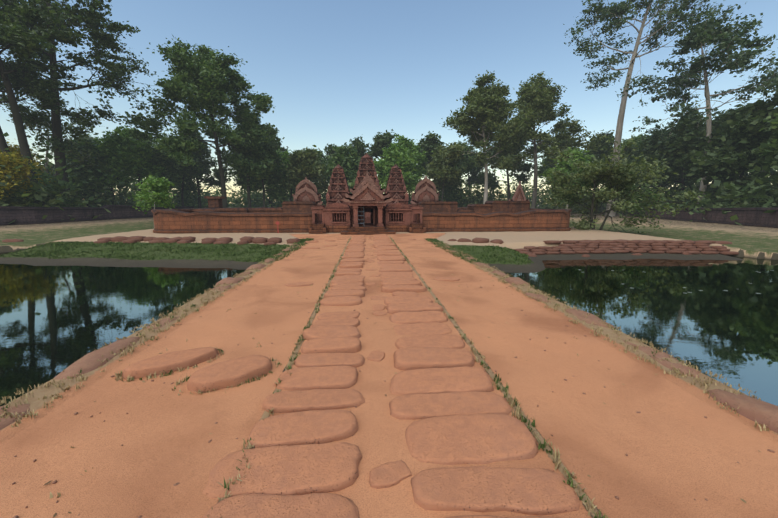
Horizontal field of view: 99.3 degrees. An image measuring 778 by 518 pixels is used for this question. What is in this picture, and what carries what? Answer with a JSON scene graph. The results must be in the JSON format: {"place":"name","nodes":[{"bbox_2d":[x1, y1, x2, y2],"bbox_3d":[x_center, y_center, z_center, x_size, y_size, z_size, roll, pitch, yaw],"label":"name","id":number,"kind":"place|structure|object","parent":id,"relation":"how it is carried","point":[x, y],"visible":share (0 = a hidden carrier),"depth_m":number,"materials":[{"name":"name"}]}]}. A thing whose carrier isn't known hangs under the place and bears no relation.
{"place":"outdoors","nodes":[
{"label":"outdoors","id":0,"kind":"place"},
{"bbox_2d":[0,238,557,264],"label":"bank grass","id":1,"kind":"structure","parent":0,"point":[164,246],"depth_m":20.71,"materials":[{"name":"green plant"}]},
{"bbox_2d":[0,205,777,517],"bbox_3d":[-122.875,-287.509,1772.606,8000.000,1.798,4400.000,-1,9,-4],"label":"terrain","id":2,"kind":"structure","parent":0,"point":[676,446],"depth_m":4.33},
{"bbox_2d":[0,138,55,201],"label":"yellow tree foliage","id":3,"kind":"object","parent":2,"relation":"on","point":[16,158],"visible":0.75,"depth_m":45.16,"materials":[{"name":"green plant"}]},
{"bbox_2d":[0,205,193,225],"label":"boundary wall","id":4,"kind":"structure","parent":2,"relation":"on","point":[23,215],"depth_m":48.53,"materials":[{"name":"grey stone"}]},
{"bbox_2d":[2,239,681,517],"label":"green grass tufts","id":5,"kind":"object","parent":2,"relation":"on","point":[533,423],"visible":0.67,"depth_m":4.75,"materials":[{"name":"green plant"}]},
{"bbox_2d":[122,234,579,517],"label":"paving stones","id":6,"kind":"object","parent":2,"relation":"on","point":[441,386],"depth_m":3.79,"materials":[{"name":"stone"}]},
{"bbox_2d":[191,196,530,222],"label":"ruined galleries","id":7,"kind":"object","parent":2,"relation":"on","point":[487,207],"visible":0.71,"depth_m":37.63,"materials":[{"name":"brown stone"}]},
{"bbox_2d":[151,207,571,232],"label":"enclosure wall","id":8,"kind":"structure","parent":2,"relation":"on","point":[189,221],"depth_m":30.18,"materials":[{"name":"brown stone"}]},
{"bbox_2d":[311,172,422,227],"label":"sandstone gopura","id":9,"kind":"structure","parent":2,"relation":"on","point":[367,192],"depth_m":30.29,"materials":[{"name":"brown stone"}]},
{"bbox_2d":[358,207,363,223],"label":"bars","id":10,"kind":"object","parent":9,"relation":"on","point":[360,215],"visible":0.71,"depth_m":29.57,"materials":[{"name":"grey stone"}]},
{"bbox_2d":[309,224,425,234],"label":"temple base platform","id":11,"kind":"structure","parent":2,"relation":"on","point":[359,230],"depth_m":29.64,"materials":[{"name":"brown stone"}]},
{"bbox_2d":[2,236,738,256],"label":"laterite blocks","id":12,"kind":"structure","parent":2,"relation":"on","point":[639,247],"depth_m":22.34,"materials":[{"name":"brown stone"}]},
{"bbox_2d":[0,35,777,220],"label":"tree foliage","id":13,"kind":"object","parent":2,"relation":"on","point":[188,65],"visible":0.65,"depth_m":62.54,"materials":[{"name":"green plant"}]},
{"bbox_2d":[0,70,777,233],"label":"trees","id":14,"kind":"object","parent":2,"relation":"on","point":[537,94],"visible":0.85,"depth_m":68.89,"materials":[{"name":"green plant"}]},
{"bbox_2d":[83,125,694,213],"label":"trees","id":15,"kind":"object","parent":2,"relation":"on","point":[127,151],"visible":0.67,"depth_m":68.55,"materials":[{"name":"green plant"}]},
{"bbox_2d":[0,238,777,517],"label":"dry grass tufts","id":16,"kind":"object","parent":2,"relation":"on","point":[556,456],"visible":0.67,"depth_m":5.22,"materials":[{"name":"plant"}]},
{"bbox_2d":[0,244,777,432],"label":"causeway kerb stones","id":17,"kind":"object","parent":2,"relation":"on","point":[762,413],"visible":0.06,"depth_m":5.16,"materials":[{"name":"brown stone"}]},
{"bbox_2d":[0,0,777,231],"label":"tree","id":18,"kind":"object","parent":2,"relation":"on","point":[731,128],"depth_m":53.97,"materials":[{"name":"green plant"}]},
{"bbox_2d":[563,0,777,143],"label":"foliage","id":19,"kind":"object","parent":18,"relation":"on","point":[695,36],"visible":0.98,"depth_m":57.94,"materials":[{"name":"green plant"}]},
{"bbox_2d":[12,246,774,517],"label":"path pebbles","id":20,"kind":"object","parent":2,"relation":"on","point":[209,441],"visible":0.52,"depth_m":3.95,"materials":[{"name":"stone"}]},
{"bbox_2d":[33,241,760,517],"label":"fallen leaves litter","id":21,"kind":"object","parent":2,"relation":"on","point":[743,500],"visible":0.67,"depth_m":4.25,"materials":[{"name":"brown plant"}]},
{"bbox_2d":[28,0,776,220],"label":"tree trunks","id":22,"kind":"object","parent":2,"relation":"on","point":[619,129],"visible":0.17,"depth_m":64.74,"materials":[{"name":"grey plant"}]},
{"bbox_2d":[292,153,528,222],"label":"temple towers","id":23,"kind":"structure","parent":2,"relation":"on","point":[338,189],"depth_m":43.10,"materials":[{"name":"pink stone"}]},
{"bbox_2d":[629,207,777,227],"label":"boundary wall","id":24,"kind":"structure","parent":2,"relation":"on","point":[754,216],"depth_m":42.80,"materials":[{"name":"grey stone"}]},
{"bbox_2d":[0,252,777,405],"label":"moat water","id":25,"kind":"structure","parent":0,"point":[55,321],"depth_m":11.03,"materials":[{"name":"liquid"}]},
{"bbox_2d":[0,0,777,204],"label":"sky","id":26,"kind":"structure","parent":0,"point":[336,72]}
]}

